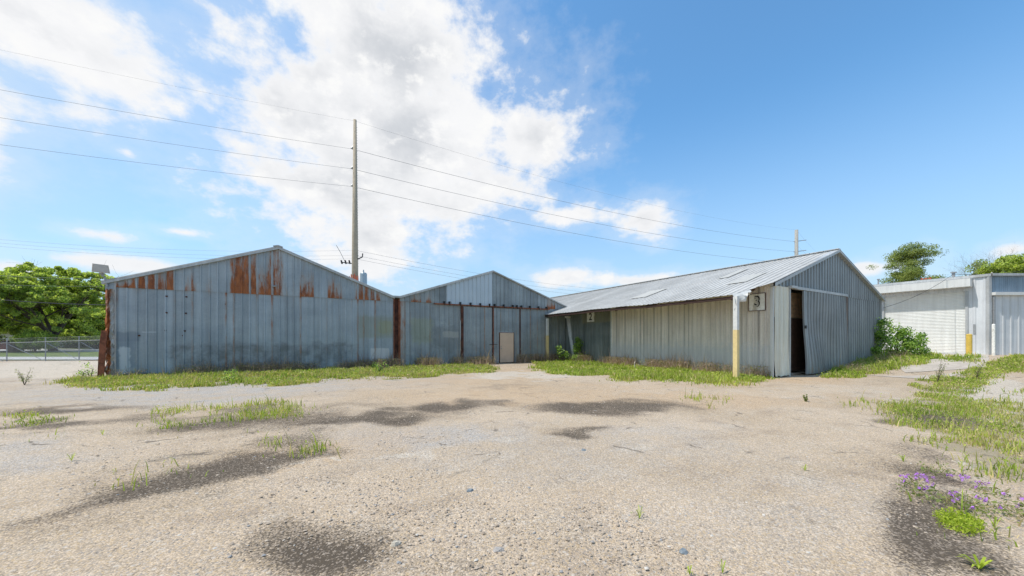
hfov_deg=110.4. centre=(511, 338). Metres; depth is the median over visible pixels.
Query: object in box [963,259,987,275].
broadleaf tree
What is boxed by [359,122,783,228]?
power line
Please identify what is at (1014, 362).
grass
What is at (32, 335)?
shrub
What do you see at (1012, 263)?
broadleaf tree
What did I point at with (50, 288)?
broadleaf tree
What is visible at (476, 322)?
sliding door
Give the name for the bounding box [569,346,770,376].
dry weeds
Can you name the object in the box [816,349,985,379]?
grass
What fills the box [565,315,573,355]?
drain pipe
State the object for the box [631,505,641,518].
grass tuft
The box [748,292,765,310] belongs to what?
number sign
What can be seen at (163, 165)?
power line
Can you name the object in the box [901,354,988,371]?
concrete apron
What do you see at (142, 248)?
distribution line
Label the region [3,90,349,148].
power line
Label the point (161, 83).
power line
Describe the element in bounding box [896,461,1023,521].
ground cover
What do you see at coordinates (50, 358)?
road
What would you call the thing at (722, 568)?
grass tuft
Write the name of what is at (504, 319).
sliding door
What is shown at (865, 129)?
sky
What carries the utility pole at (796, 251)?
on the ground at (702, 452)
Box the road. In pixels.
[0,357,97,358]
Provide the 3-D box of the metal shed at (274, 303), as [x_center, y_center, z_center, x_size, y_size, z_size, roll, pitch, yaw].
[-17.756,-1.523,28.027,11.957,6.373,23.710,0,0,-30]
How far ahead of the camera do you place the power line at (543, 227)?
45.14 m
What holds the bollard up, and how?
on the concrete apron
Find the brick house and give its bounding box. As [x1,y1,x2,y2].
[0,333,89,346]
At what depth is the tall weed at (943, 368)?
13.53 m
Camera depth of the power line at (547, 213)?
45.74 m
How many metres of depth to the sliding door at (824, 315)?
17.19 m
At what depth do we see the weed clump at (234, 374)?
13.54 m
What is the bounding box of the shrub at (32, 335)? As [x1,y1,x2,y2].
[8,328,59,351]
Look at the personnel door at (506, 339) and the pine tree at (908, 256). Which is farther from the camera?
the pine tree at (908, 256)
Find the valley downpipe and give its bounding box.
[393,296,400,361]
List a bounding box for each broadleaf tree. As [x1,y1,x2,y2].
[0,260,118,350]
[0,305,50,341]
[32,300,105,348]
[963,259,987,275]
[973,253,1023,273]
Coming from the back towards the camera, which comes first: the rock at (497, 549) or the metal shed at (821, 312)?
the metal shed at (821, 312)
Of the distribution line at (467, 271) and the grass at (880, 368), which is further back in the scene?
the distribution line at (467, 271)
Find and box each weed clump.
[76,361,96,375]
[221,369,246,381]
[372,362,390,371]
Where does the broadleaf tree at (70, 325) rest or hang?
on the lawn at (15, 354)
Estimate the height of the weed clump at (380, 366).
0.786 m
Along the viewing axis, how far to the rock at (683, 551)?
2.75 m
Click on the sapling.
(566, 353)
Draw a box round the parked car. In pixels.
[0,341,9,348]
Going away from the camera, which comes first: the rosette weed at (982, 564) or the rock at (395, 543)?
the rosette weed at (982, 564)
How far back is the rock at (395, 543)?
2.85 m
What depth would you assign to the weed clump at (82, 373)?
15.92 m
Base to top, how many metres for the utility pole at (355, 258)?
23.791 m
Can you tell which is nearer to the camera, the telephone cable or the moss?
the moss
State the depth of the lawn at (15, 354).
36.93 m
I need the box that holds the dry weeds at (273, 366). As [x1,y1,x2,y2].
[108,351,392,375]
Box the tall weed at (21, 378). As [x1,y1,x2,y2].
[15,367,34,384]
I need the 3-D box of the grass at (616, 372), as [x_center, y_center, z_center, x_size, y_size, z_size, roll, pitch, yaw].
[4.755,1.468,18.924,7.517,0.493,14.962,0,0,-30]
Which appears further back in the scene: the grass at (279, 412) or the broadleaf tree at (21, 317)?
the broadleaf tree at (21, 317)
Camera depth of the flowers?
3.84 m
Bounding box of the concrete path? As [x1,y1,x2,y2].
[872,372,963,378]
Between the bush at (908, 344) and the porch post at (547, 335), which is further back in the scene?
the porch post at (547, 335)
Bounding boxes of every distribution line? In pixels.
[0,239,344,250]
[0,246,312,259]
[5,243,348,255]
[361,251,592,288]
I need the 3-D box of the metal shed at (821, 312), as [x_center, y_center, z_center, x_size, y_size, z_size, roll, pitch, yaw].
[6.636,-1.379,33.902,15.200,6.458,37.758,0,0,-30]
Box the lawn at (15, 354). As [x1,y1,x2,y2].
[0,347,97,359]
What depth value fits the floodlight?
14.69 m
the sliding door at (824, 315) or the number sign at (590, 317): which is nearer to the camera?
the sliding door at (824, 315)
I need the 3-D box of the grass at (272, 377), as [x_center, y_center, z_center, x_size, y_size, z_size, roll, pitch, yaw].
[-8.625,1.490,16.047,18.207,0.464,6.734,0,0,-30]
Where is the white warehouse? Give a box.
[873,272,1023,354]
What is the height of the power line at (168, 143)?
1.572 m
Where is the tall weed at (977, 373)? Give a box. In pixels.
[974,364,983,377]
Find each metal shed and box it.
[101,245,394,375]
[400,270,566,365]
[545,248,885,377]
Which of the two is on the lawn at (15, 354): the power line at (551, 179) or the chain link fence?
the chain link fence
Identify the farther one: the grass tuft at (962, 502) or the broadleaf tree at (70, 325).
the broadleaf tree at (70, 325)
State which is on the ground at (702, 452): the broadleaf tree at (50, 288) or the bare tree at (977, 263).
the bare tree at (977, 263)
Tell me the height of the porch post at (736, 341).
3.390 m
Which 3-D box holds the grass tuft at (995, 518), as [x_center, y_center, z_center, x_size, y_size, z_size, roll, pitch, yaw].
[4.181,1.583,3.054,0.130,0.135,0.213,0,0,-1]
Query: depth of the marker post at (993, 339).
21.56 m
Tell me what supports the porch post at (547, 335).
on the ground at (702, 452)
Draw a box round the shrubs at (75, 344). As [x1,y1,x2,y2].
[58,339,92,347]
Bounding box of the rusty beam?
[97,330,107,376]
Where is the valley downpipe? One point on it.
(396, 323)
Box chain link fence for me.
[0,336,98,360]
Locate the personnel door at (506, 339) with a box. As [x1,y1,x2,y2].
[499,332,513,362]
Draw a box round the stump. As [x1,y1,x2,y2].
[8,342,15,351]
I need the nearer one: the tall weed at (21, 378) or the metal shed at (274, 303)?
the tall weed at (21, 378)
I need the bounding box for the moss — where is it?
[932,507,991,535]
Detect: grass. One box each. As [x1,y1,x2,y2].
[0,388,732,490]
[43,362,500,391]
[528,357,776,387]
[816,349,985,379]
[837,353,1023,550]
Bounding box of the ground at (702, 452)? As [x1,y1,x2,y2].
[0,355,1023,575]
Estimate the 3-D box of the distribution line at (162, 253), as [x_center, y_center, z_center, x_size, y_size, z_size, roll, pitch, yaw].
[-31.706,-8.300,33.500,32.061,0.646,0.012,0,0,-9]
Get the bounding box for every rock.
[390,540,401,546]
[492,547,503,552]
[679,548,687,554]
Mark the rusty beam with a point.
(102, 352)
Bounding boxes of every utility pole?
[336,119,366,283]
[793,230,805,255]
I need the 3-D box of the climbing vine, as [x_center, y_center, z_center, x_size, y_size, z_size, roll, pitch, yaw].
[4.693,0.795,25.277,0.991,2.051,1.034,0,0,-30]
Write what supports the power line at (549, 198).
attached to the utility pole at (796, 251)
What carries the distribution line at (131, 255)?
attached to the utility pole at (355, 258)
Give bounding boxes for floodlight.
[91,263,109,286]
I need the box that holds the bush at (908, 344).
[870,317,931,355]
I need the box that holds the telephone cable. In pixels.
[0,299,101,304]
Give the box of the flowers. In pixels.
[899,473,1023,509]
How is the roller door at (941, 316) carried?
in the white warehouse
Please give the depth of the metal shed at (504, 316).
23.45 m
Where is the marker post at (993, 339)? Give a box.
[992,324,994,354]
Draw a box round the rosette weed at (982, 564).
[956,554,992,568]
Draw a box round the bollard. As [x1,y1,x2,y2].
[966,334,971,353]
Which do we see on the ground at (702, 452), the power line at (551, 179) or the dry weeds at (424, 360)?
the dry weeds at (424, 360)
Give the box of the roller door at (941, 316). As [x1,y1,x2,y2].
[885,291,964,353]
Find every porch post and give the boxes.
[546,318,548,358]
[733,296,738,378]
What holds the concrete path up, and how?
on the ground at (702, 452)
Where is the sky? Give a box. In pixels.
[0,0,1023,303]
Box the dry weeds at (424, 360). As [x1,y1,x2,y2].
[373,345,571,368]
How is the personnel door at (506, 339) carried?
in the metal shed at (504, 316)
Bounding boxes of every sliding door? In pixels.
[461,306,492,362]
[489,308,520,362]
[802,291,847,373]
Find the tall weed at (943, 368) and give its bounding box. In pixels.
[932,359,948,381]
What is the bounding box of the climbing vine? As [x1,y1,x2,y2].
[572,336,582,360]
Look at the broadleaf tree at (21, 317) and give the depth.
46.04 m
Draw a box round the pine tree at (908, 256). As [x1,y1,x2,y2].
[866,241,948,283]
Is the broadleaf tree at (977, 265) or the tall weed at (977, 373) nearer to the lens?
the tall weed at (977, 373)
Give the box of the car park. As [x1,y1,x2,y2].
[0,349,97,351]
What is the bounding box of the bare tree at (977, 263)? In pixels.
[944,243,1020,275]
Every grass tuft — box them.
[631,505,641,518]
[719,559,728,572]
[954,489,980,510]
[988,515,1013,527]
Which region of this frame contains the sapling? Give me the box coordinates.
[555,344,570,360]
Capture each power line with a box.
[3,50,346,119]
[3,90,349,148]
[4,118,349,168]
[5,145,351,186]
[357,150,785,240]
[358,170,792,251]
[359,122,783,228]
[360,188,763,260]
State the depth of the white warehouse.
23.32 m
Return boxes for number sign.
[587,312,593,321]
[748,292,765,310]

